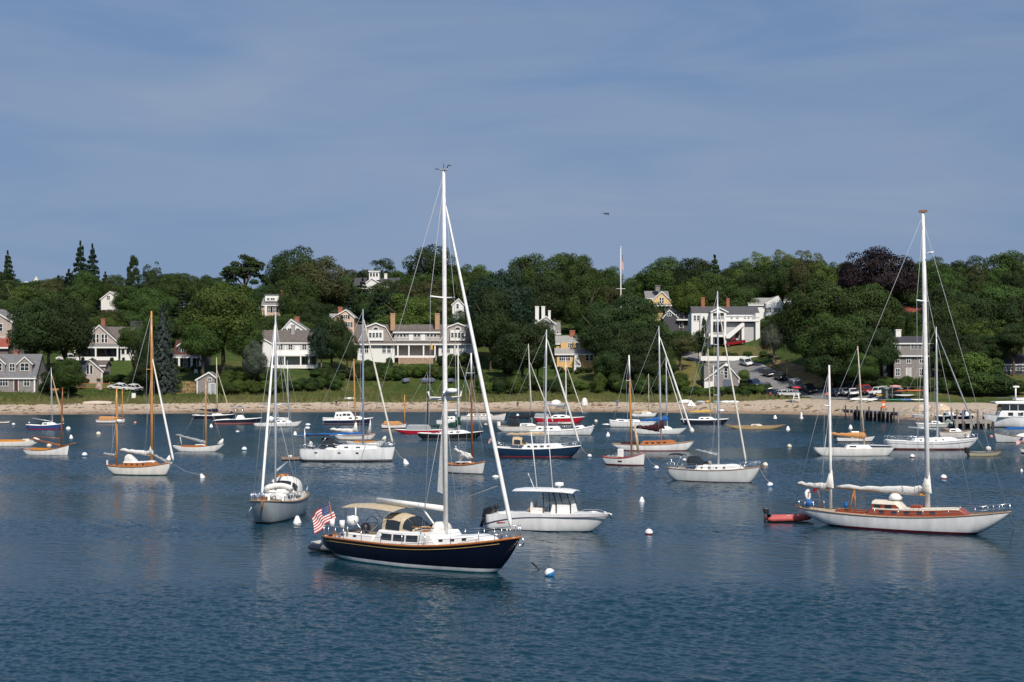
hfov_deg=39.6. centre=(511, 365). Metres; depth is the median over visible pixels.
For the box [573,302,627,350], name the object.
broadleaf tree
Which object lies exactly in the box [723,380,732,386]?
garage door
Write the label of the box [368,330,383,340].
bay window
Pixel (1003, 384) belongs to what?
shrub
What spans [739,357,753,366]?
parked car
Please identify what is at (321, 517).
american flag
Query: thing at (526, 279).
broadleaf tree
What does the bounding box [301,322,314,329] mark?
broadleaf tree
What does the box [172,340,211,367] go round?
dark house
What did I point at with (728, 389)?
shrub
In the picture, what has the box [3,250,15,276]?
spruce tree
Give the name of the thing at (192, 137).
sky
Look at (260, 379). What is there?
shrub
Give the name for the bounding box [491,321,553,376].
broadleaf tree
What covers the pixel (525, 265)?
broadleaf tree
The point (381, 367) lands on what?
shrub
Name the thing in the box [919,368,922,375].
window
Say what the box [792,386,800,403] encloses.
lifeguard stand
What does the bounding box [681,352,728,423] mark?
sailboat
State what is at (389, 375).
shrub
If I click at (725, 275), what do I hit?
broadleaf tree
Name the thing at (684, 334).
broadleaf tree
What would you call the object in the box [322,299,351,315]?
broadleaf tree
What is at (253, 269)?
broadleaf tree
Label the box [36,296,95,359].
broadleaf tree
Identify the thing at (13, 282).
broadleaf tree
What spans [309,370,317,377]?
shrub
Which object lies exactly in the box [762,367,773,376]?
parked car
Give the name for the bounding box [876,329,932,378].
grey colonial
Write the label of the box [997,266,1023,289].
broadleaf tree
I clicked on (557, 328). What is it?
chimneyed house
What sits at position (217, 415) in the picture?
sailboat
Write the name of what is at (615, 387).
shrub
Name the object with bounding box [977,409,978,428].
dock piling
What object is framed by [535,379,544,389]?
shrub
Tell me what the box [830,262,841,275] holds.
broadleaf tree
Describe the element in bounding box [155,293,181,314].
broadleaf tree
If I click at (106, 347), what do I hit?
gabled house
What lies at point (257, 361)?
broadleaf tree
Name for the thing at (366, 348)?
window
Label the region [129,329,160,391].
broadleaf tree
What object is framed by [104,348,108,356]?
window
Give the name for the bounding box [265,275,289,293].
broadleaf tree
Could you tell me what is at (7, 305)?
broadleaf tree
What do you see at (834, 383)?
shrub
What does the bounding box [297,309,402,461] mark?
sailboat
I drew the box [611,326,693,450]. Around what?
sailboat
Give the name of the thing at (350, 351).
broadleaf tree
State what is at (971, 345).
broadleaf tree
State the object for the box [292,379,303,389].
shrub
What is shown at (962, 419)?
dock piling
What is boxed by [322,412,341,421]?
motorboat
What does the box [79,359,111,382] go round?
boathouse
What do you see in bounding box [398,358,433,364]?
stone terrace wall
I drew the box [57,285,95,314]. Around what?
broadleaf tree
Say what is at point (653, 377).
shrub
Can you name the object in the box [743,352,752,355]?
shrub
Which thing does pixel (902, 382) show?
shrub
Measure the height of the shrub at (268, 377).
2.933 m
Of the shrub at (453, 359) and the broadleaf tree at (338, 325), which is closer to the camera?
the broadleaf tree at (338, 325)
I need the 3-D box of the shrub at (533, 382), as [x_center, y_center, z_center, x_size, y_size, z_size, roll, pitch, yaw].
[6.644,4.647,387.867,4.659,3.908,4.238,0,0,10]
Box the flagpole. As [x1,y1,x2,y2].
[616,247,624,306]
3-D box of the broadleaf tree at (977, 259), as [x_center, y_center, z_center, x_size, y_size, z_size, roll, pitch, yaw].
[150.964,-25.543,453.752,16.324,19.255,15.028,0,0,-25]
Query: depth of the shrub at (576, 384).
385.45 m
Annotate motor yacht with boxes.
[983,386,1023,427]
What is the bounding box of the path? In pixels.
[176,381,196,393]
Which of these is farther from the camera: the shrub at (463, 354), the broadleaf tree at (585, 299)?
the broadleaf tree at (585, 299)
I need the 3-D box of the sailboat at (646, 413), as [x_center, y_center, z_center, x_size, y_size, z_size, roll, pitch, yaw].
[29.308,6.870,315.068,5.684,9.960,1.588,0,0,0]
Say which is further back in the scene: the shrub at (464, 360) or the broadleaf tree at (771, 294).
the broadleaf tree at (771, 294)
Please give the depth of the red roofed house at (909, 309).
443.14 m
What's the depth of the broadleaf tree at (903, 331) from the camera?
378.81 m
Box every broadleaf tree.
[0,271,20,288]
[0,272,11,292]
[0,280,38,301]
[0,288,9,300]
[0,294,23,301]
[0,298,25,314]
[5,297,61,354]
[15,287,75,370]
[31,278,64,298]
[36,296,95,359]
[38,365,65,396]
[52,357,86,397]
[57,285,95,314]
[69,307,94,360]
[70,269,101,302]
[87,310,103,322]
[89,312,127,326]
[95,274,126,297]
[97,309,121,318]
[109,285,152,310]
[113,284,135,300]
[113,309,137,326]
[116,321,149,383]
[120,275,149,297]
[121,310,149,324]
[126,287,173,313]
[127,356,159,394]
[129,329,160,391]
[135,301,172,331]
[137,277,172,293]
[141,262,163,283]
[148,322,182,347]
[150,272,195,316]
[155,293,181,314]
[172,315,186,325]
[172,323,185,338]
[174,273,200,280]
[175,284,264,373]
[176,276,205,303]
[179,319,226,374]
[181,273,200,306]
[181,305,199,316]
[198,277,224,289]
[201,281,232,307]
[219,253,269,284]
[223,278,240,288]
[224,286,259,312]
[224,310,264,372]
[241,340,268,380]
[249,284,280,307]
[258,317,267,329]
[261,268,279,292]
[261,313,291,329]
[262,315,279,329]
[265,245,313,287]
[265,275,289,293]
[276,274,321,316]
[281,314,301,324]
[284,255,351,305]
[295,300,327,328]
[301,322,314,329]
[307,325,335,366]
[310,314,348,367]
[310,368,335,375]
[320,298,337,315]
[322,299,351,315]
[332,269,364,282]
[334,329,359,369]
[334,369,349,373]
[336,280,361,307]
[339,274,353,286]
[351,291,376,323]
[355,258,397,277]
[365,279,395,300]
[370,314,389,323]
[375,293,436,324]
[380,290,406,314]
[383,270,405,280]
[383,279,410,302]
[397,279,455,305]
[399,272,441,293]
[401,243,464,279]
[422,295,453,316]
[430,275,459,301]
[441,311,467,323]
[447,264,471,275]
[447,275,472,302]
[450,273,468,284]
[454,310,471,323]
[461,274,487,303]
[464,264,492,280]
[465,268,536,330]
[465,273,479,284]
[468,284,512,371]
[489,335,528,376]
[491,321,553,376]
[506,253,548,282]
[506,272,532,302]
[520,272,569,320]
[521,272,542,299]
[523,323,554,375]
[534,252,584,316]
[534,267,566,319]
[536,319,555,339]
[561,253,597,298]
[561,315,574,324]
[564,273,607,325]
[567,308,604,333]
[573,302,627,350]
[587,320,642,363]
[591,348,625,388]
[595,266,628,293]
[599,285,628,308]
[600,279,633,301]
[607,293,668,331]
[618,322,681,362]
[618,352,665,378]
[625,274,644,289]
[625,282,644,298]
[626,318,645,333]
[631,273,651,296]
[635,256,687,291]
[638,313,671,341]
[655,350,678,374]
[660,285,678,307]
[666,333,697,370]
[669,276,707,313]
[672,257,718,288]
[672,332,692,355]
[691,330,705,361]
[696,271,733,304]
[701,272,735,286]
[705,293,727,305]
[714,284,759,305]
[719,262,735,278]
[723,260,754,280]
[727,269,744,285]
[736,271,768,297]
[739,251,771,271]
[756,262,776,290]
[758,319,787,365]
[762,284,776,297]
[763,249,794,300]
[764,258,792,306]
[767,266,805,297]
[771,285,837,371]
[779,275,855,336]
[779,316,811,372]
[780,258,825,293]
[788,250,827,265]
[794,312,853,378]
[798,262,839,293]
[803,342,854,387]
[807,259,834,275]
[812,313,878,380]
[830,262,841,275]
[832,285,904,341]
[837,245,921,297]
[837,260,861,291]
[845,352,879,381]
[850,284,878,294]
[858,326,901,379]
[868,282,888,306]
[871,308,903,339]
[879,297,908,316]
[893,288,929,306]
[895,314,906,335]
[905,311,929,337]
[905,312,933,336]
[913,284,956,332]
[914,261,935,285]
[916,256,943,271]
[926,263,959,283]
[926,268,969,292]
[927,323,966,376]
[928,349,948,377]
[931,299,976,339]
[937,278,960,300]
[943,259,973,273]
[947,334,984,358]
[950,268,979,293]
[950,291,1002,338]
[961,255,994,275]
[963,319,1012,348]
[964,264,989,293]
[970,279,1010,299]
[971,283,1023,319]
[976,334,1010,358]
[981,267,1007,288]
[983,250,1023,279]
[987,323,1023,375]
[992,292,1023,353]
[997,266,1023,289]
[1003,285,1018,299]
[1009,253,1023,272]
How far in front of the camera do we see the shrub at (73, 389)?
357.96 m
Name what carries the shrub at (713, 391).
on the hillside
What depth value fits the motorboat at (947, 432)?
224.98 m
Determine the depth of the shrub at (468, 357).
430.86 m
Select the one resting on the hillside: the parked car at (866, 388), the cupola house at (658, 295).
the cupola house at (658, 295)
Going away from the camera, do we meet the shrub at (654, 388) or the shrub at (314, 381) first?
the shrub at (654, 388)
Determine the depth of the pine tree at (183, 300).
466.60 m
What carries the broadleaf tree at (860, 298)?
on the hillside
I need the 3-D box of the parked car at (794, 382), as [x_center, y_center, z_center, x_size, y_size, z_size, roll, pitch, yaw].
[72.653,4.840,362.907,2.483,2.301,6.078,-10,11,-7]
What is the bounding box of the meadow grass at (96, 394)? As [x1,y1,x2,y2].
[0,379,693,401]
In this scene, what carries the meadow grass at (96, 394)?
on the hillside
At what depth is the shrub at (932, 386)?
327.14 m
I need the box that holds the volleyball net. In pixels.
[75,382,109,392]
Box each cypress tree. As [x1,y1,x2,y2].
[126,255,140,284]
[700,316,707,362]
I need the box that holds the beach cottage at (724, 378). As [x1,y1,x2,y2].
[700,363,739,387]
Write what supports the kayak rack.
on the hillside
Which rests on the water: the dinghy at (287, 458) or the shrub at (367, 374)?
the dinghy at (287, 458)
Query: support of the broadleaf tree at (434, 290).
on the hillside
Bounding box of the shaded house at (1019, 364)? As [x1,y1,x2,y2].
[998,354,1023,374]
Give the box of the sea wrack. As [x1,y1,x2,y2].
[1,401,993,418]
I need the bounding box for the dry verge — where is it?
[767,358,825,387]
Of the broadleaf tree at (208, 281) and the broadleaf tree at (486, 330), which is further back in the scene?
the broadleaf tree at (208, 281)
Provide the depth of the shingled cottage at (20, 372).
362.03 m
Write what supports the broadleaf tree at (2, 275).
on the hillside
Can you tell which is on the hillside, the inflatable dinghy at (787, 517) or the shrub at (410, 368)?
the shrub at (410, 368)
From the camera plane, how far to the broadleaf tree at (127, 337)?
371.10 m
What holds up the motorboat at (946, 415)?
on the water
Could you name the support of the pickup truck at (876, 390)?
on the parking lot
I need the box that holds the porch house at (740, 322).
[688,297,759,347]
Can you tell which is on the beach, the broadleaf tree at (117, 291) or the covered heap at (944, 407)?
the covered heap at (944, 407)
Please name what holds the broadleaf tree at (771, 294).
on the hillside
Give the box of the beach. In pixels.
[0,398,997,420]
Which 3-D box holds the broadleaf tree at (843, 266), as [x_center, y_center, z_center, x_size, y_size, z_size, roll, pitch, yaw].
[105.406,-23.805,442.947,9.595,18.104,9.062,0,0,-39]
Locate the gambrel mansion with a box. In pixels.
[354,313,476,362]
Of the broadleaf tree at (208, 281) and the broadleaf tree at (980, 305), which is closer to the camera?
the broadleaf tree at (980, 305)
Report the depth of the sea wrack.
350.62 m
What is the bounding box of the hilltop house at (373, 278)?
[353,271,400,301]
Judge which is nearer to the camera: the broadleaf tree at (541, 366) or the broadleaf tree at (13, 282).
the broadleaf tree at (541, 366)
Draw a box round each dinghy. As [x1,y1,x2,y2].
[281,455,299,460]
[308,540,329,550]
[558,422,571,424]
[763,508,811,521]
[964,440,1001,455]
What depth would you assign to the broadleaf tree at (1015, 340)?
345.06 m
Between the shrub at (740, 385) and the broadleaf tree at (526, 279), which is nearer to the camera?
the shrub at (740, 385)
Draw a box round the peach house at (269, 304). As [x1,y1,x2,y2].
[261,290,283,316]
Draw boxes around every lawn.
[110,359,136,381]
[675,360,701,387]
[713,346,777,357]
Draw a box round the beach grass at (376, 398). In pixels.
[0,392,796,405]
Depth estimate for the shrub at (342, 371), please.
399.46 m
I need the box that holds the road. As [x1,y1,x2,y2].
[678,349,819,397]
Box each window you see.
[0,379,7,385]
[9,363,14,370]
[20,363,28,370]
[24,379,29,385]
[86,365,89,374]
[90,348,94,356]
[90,365,92,374]
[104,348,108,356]
[110,348,114,356]
[183,358,186,365]
[288,344,292,349]
[302,344,306,349]
[364,346,368,352]
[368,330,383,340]
[450,330,465,340]
[559,355,569,360]
[679,321,683,327]
[713,324,720,331]
[724,368,727,377]
[895,368,899,375]
[906,357,910,363]
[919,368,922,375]
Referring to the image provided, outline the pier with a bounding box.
[841,405,911,422]
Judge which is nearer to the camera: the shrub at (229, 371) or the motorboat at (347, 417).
the motorboat at (347, 417)
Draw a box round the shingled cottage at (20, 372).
[0,350,49,392]
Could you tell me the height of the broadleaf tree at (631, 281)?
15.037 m
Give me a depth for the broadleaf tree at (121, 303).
475.21 m
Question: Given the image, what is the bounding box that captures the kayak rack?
[891,386,923,397]
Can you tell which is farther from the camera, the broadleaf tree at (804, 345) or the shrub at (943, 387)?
the broadleaf tree at (804, 345)
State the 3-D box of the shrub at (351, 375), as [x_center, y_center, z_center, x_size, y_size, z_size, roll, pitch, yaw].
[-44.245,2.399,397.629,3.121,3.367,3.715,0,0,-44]
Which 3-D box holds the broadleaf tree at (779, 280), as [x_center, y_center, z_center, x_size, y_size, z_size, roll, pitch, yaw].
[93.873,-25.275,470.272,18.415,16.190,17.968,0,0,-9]
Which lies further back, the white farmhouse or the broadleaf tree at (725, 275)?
the broadleaf tree at (725, 275)
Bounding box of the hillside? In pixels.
[0,305,1023,403]
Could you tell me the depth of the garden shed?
369.72 m
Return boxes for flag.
[312,504,335,533]
[1016,436,1023,452]
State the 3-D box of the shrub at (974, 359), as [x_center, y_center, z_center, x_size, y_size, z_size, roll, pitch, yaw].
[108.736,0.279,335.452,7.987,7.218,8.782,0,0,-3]
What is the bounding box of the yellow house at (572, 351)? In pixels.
[554,330,596,370]
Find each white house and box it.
[100,291,118,310]
[451,298,464,319]
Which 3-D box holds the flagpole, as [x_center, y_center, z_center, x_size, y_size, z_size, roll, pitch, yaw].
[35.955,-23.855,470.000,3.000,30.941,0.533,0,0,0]
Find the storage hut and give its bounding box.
[880,387,902,397]
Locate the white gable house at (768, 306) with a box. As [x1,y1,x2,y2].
[746,296,783,319]
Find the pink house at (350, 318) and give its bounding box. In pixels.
[329,307,358,346]
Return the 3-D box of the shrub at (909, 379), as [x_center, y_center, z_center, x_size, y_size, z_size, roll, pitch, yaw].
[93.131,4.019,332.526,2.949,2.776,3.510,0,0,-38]
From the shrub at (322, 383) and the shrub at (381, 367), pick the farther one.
the shrub at (381, 367)
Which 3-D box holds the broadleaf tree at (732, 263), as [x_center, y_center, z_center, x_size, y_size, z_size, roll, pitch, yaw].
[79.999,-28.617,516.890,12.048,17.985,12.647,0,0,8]
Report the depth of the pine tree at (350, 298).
484.96 m
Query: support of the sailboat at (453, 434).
on the water
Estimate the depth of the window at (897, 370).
346.92 m
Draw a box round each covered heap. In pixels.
[912,403,930,410]
[929,403,949,411]
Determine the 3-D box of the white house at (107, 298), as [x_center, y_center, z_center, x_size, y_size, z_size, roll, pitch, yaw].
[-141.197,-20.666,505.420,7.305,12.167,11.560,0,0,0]
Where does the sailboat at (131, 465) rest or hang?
on the water
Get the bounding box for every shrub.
[38,383,50,393]
[58,385,71,389]
[66,386,77,393]
[103,374,112,382]
[112,375,121,381]
[113,374,125,380]
[122,377,131,384]
[217,382,224,391]
[218,378,230,384]
[220,373,233,381]
[221,369,235,378]
[221,384,235,393]
[232,379,243,392]
[234,368,244,379]
[235,372,252,380]
[235,384,246,392]
[241,379,253,390]
[249,381,261,392]
[253,373,265,381]
[260,380,269,391]
[265,383,273,393]
[267,371,282,379]
[268,378,283,389]
[272,371,284,379]
[280,381,291,390]
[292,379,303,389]
[305,377,317,388]
[305,382,317,389]
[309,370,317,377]
[317,377,326,388]
[325,371,337,384]
[327,373,338,387]
[331,378,343,389]
[337,373,346,379]
[348,368,359,379]
[353,362,366,375]
[364,366,373,379]
[366,360,372,365]
[369,365,380,378]
[377,364,384,374]
[381,369,392,379]
[383,366,393,374]
[384,361,391,366]
[385,357,392,366]
[393,369,405,379]
[397,363,407,377]
[402,378,409,382]
[406,364,414,375]
[413,364,428,376]
[426,364,434,375]
[428,378,435,382]
[431,366,439,377]
[437,355,442,365]
[437,365,448,377]
[447,354,453,364]
[447,378,454,382]
[450,368,461,377]
[452,355,461,365]
[459,356,466,364]
[460,352,467,362]
[461,369,469,378]
[467,354,474,362]
[473,373,489,386]
[476,382,492,392]
[492,378,506,393]
[506,375,524,392]
[521,374,531,387]
[521,380,528,391]
[529,375,542,388]
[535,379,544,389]
[547,379,561,391]
[554,366,563,371]
[555,374,570,387]
[556,386,570,392]
[564,387,576,392]
[566,367,573,371]
[572,381,583,388]
[579,384,590,389]
[584,368,592,371]
[592,372,605,387]
[594,385,604,391]
[606,373,622,389]
[613,381,621,391]
[616,380,627,391]
[626,380,635,391]
[633,373,644,387]
[634,378,651,392]
[645,375,657,381]
[649,379,663,392]
[657,377,668,385]
[662,381,676,392]
[673,372,690,388]
[679,386,690,391]
[683,389,694,394]
[690,385,700,392]
[695,389,706,394]
[705,388,716,394]
[724,387,738,393]
[738,369,749,381]
[738,383,746,387]
[738,386,748,391]
[740,390,752,395]
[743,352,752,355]
[747,386,755,392]
[754,386,764,392]
[759,351,766,355]
[767,318,775,326]
[823,381,836,386]
[837,381,845,387]
[861,379,872,385]
[875,378,885,386]
[884,379,892,386]
[891,378,898,384]
[897,377,907,389]
[906,376,916,387]
[919,378,932,387]
[921,379,935,390]
[938,376,947,389]
[940,382,949,391]
[941,354,968,379]
[946,383,953,392]
[950,378,970,393]
[955,351,993,378]
[963,370,996,393]
[979,357,1004,374]
[988,374,1017,394]
[1007,380,1023,393]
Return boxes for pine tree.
[62,268,73,294]
[165,300,174,325]
[169,287,187,320]
[343,284,361,323]
[357,278,367,293]
[365,289,390,323]
[413,263,422,282]
[463,285,475,314]
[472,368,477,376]
[708,254,720,276]
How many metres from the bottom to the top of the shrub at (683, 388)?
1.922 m
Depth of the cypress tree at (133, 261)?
517.21 m
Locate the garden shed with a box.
[195,372,218,393]
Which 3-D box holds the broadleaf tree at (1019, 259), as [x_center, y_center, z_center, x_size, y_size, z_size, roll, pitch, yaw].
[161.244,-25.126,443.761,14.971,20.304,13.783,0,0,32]
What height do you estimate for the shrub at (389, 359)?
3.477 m
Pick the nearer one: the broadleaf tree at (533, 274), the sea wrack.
the sea wrack
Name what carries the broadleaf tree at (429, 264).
on the hillside
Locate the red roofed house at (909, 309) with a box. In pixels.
[899,307,920,311]
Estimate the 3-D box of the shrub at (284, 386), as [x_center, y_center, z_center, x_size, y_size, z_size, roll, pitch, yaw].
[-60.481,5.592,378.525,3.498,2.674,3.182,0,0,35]
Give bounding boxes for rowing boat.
[82,401,112,403]
[551,400,560,403]
[581,397,587,405]
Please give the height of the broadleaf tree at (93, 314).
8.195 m
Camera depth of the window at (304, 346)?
417.13 m
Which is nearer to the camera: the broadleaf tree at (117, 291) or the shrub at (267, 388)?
the shrub at (267, 388)
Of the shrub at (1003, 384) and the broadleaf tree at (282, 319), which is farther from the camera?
the broadleaf tree at (282, 319)
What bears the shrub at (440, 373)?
on the hillside
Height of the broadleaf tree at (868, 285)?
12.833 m
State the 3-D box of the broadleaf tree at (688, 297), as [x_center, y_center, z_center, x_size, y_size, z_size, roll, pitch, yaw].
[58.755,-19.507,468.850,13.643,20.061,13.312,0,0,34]
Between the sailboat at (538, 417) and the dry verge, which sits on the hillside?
the dry verge
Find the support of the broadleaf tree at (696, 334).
on the hillside
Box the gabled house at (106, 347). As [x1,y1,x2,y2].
[75,318,146,360]
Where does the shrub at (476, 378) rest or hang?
on the hillside
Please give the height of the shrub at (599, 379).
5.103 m
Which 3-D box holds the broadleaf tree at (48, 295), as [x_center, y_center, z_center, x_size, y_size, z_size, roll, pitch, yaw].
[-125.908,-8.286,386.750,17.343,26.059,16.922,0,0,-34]
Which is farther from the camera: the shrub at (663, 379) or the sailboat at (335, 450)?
the shrub at (663, 379)
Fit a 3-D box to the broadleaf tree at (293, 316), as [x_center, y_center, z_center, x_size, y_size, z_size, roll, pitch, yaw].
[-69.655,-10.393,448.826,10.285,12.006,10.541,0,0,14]
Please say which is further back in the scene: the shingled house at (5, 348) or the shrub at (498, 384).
the shingled house at (5, 348)
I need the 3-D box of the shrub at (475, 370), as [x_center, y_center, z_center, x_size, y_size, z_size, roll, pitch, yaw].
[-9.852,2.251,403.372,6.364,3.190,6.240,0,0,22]
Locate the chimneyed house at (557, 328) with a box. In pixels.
[533,306,560,334]
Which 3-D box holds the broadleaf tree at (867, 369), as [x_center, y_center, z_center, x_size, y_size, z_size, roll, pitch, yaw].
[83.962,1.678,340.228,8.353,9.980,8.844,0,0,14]
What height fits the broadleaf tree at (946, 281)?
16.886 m
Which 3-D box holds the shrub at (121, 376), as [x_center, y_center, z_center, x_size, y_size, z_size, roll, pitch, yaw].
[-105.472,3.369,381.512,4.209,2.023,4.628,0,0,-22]
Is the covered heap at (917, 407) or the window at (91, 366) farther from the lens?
the window at (91, 366)
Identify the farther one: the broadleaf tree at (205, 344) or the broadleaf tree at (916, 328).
the broadleaf tree at (205, 344)
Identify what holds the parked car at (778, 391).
on the hillside
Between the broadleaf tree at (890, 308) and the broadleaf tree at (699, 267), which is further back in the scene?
the broadleaf tree at (699, 267)
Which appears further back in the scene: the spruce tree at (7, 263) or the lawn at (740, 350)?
the spruce tree at (7, 263)
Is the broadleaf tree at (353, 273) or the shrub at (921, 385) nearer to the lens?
the shrub at (921, 385)
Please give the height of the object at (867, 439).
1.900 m
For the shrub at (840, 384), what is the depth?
347.13 m
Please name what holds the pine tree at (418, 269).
on the hillside
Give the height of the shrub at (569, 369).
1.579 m
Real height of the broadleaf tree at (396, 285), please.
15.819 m
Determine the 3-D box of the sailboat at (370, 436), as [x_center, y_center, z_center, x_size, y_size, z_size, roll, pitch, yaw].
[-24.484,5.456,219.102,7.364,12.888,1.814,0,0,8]
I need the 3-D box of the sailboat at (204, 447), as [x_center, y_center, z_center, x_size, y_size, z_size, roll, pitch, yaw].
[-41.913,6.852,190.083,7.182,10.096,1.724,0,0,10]
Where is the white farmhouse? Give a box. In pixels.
[259,317,317,368]
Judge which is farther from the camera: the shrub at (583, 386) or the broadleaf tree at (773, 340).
the broadleaf tree at (773, 340)
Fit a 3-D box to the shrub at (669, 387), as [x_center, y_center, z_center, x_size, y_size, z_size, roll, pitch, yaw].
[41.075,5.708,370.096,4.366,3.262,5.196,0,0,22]
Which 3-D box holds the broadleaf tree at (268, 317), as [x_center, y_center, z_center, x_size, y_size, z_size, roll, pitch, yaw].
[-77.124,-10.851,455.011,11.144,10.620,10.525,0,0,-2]
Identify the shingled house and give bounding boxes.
[0,309,23,353]
[661,308,687,331]
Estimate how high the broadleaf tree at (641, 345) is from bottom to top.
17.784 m
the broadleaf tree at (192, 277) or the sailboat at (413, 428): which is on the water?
the sailboat at (413, 428)
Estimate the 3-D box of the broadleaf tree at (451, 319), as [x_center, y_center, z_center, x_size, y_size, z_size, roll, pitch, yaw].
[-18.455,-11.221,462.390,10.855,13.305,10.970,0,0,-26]
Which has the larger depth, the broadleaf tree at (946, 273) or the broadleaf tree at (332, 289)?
the broadleaf tree at (332, 289)
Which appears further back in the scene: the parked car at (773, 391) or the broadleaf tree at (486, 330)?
the broadleaf tree at (486, 330)
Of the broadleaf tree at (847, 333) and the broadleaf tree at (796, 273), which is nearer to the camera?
the broadleaf tree at (847, 333)
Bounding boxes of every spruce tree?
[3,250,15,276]
[71,240,87,280]
[86,243,102,309]
[141,303,182,394]
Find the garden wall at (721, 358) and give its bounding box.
[701,356,756,360]
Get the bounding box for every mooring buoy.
[293,514,300,523]
[544,567,554,575]
[645,527,652,534]
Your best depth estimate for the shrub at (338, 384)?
380.86 m
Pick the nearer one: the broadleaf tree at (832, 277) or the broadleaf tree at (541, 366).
the broadleaf tree at (541, 366)
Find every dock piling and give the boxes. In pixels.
[962,410,963,428]
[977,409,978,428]
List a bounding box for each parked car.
[56,353,76,360]
[107,382,127,390]
[126,383,143,391]
[726,338,745,346]
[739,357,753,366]
[746,378,761,384]
[761,382,773,388]
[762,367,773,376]
[766,389,777,394]
[774,371,787,379]
[775,390,789,395]
[788,378,802,388]
[801,383,816,393]
[825,388,842,395]
[838,387,848,395]
[845,381,857,387]
[849,388,858,395]
[855,384,871,393]
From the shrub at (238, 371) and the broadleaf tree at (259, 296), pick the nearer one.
the shrub at (238, 371)
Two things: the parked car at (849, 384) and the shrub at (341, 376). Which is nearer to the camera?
the parked car at (849, 384)
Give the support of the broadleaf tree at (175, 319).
on the hillside
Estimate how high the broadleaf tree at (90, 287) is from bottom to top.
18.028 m
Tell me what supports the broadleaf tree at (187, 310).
on the hillside
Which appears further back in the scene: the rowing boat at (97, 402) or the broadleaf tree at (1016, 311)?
the broadleaf tree at (1016, 311)
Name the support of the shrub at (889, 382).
on the hillside
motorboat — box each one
[212,407,260,424]
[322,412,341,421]
[324,403,372,424]
[436,409,461,424]
[461,413,505,420]
[480,416,612,531]
[529,422,596,435]
[602,419,655,426]
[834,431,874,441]
[915,419,952,427]
[935,412,955,420]
[958,412,973,418]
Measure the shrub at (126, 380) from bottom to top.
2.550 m
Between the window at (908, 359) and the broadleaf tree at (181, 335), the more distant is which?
the broadleaf tree at (181, 335)
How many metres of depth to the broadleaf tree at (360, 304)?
480.31 m
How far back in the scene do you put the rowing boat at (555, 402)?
361.53 m
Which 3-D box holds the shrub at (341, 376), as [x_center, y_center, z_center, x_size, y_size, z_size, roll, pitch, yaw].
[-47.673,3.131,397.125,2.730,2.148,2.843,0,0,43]
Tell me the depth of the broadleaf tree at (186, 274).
510.21 m
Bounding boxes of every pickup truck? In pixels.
[779,389,800,396]
[868,386,886,394]
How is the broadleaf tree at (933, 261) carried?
on the hillside
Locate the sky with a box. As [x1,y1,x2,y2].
[0,0,1023,309]
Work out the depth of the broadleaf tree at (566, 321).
480.04 m
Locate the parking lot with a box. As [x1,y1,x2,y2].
[811,389,888,399]
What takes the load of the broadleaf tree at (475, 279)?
on the hillside
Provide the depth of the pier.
293.59 m
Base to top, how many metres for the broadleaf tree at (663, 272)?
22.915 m
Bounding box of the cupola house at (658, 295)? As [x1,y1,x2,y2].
[643,285,671,320]
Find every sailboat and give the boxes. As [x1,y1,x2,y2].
[0,437,39,445]
[22,387,75,454]
[26,369,63,429]
[95,389,124,422]
[103,311,199,475]
[172,379,223,451]
[192,357,233,418]
[246,313,308,523]
[254,360,300,426]
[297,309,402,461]
[322,163,524,572]
[330,359,375,439]
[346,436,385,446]
[381,395,406,428]
[395,371,453,433]
[418,346,482,439]
[448,353,484,473]
[489,330,586,457]
[497,344,552,431]
[534,357,583,422]
[602,355,655,465]
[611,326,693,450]
[632,361,685,434]
[632,374,656,416]
[667,291,767,482]
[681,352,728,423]
[724,424,784,428]
[794,210,1011,534]
[813,346,893,455]
[884,327,977,449]
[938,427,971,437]
[994,427,1023,442]
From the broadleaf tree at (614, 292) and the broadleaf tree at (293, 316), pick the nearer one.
the broadleaf tree at (293, 316)
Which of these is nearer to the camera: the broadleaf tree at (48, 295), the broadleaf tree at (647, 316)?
the broadleaf tree at (48, 295)
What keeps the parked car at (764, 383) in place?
on the road
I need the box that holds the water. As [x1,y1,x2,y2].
[0,411,1023,681]
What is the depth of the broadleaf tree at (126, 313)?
443.20 m
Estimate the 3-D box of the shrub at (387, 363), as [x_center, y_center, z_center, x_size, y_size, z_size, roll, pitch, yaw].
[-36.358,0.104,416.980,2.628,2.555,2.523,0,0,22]
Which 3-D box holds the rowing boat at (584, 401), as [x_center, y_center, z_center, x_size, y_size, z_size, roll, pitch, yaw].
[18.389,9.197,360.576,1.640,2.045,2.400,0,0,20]
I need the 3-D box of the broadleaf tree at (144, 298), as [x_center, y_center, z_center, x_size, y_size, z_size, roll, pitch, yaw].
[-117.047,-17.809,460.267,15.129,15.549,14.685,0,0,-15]
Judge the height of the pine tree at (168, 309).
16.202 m
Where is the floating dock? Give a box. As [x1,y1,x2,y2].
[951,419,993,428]
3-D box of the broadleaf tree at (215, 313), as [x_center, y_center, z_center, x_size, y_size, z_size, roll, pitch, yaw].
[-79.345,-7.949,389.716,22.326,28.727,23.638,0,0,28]
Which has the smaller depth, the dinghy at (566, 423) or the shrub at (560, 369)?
the dinghy at (566, 423)

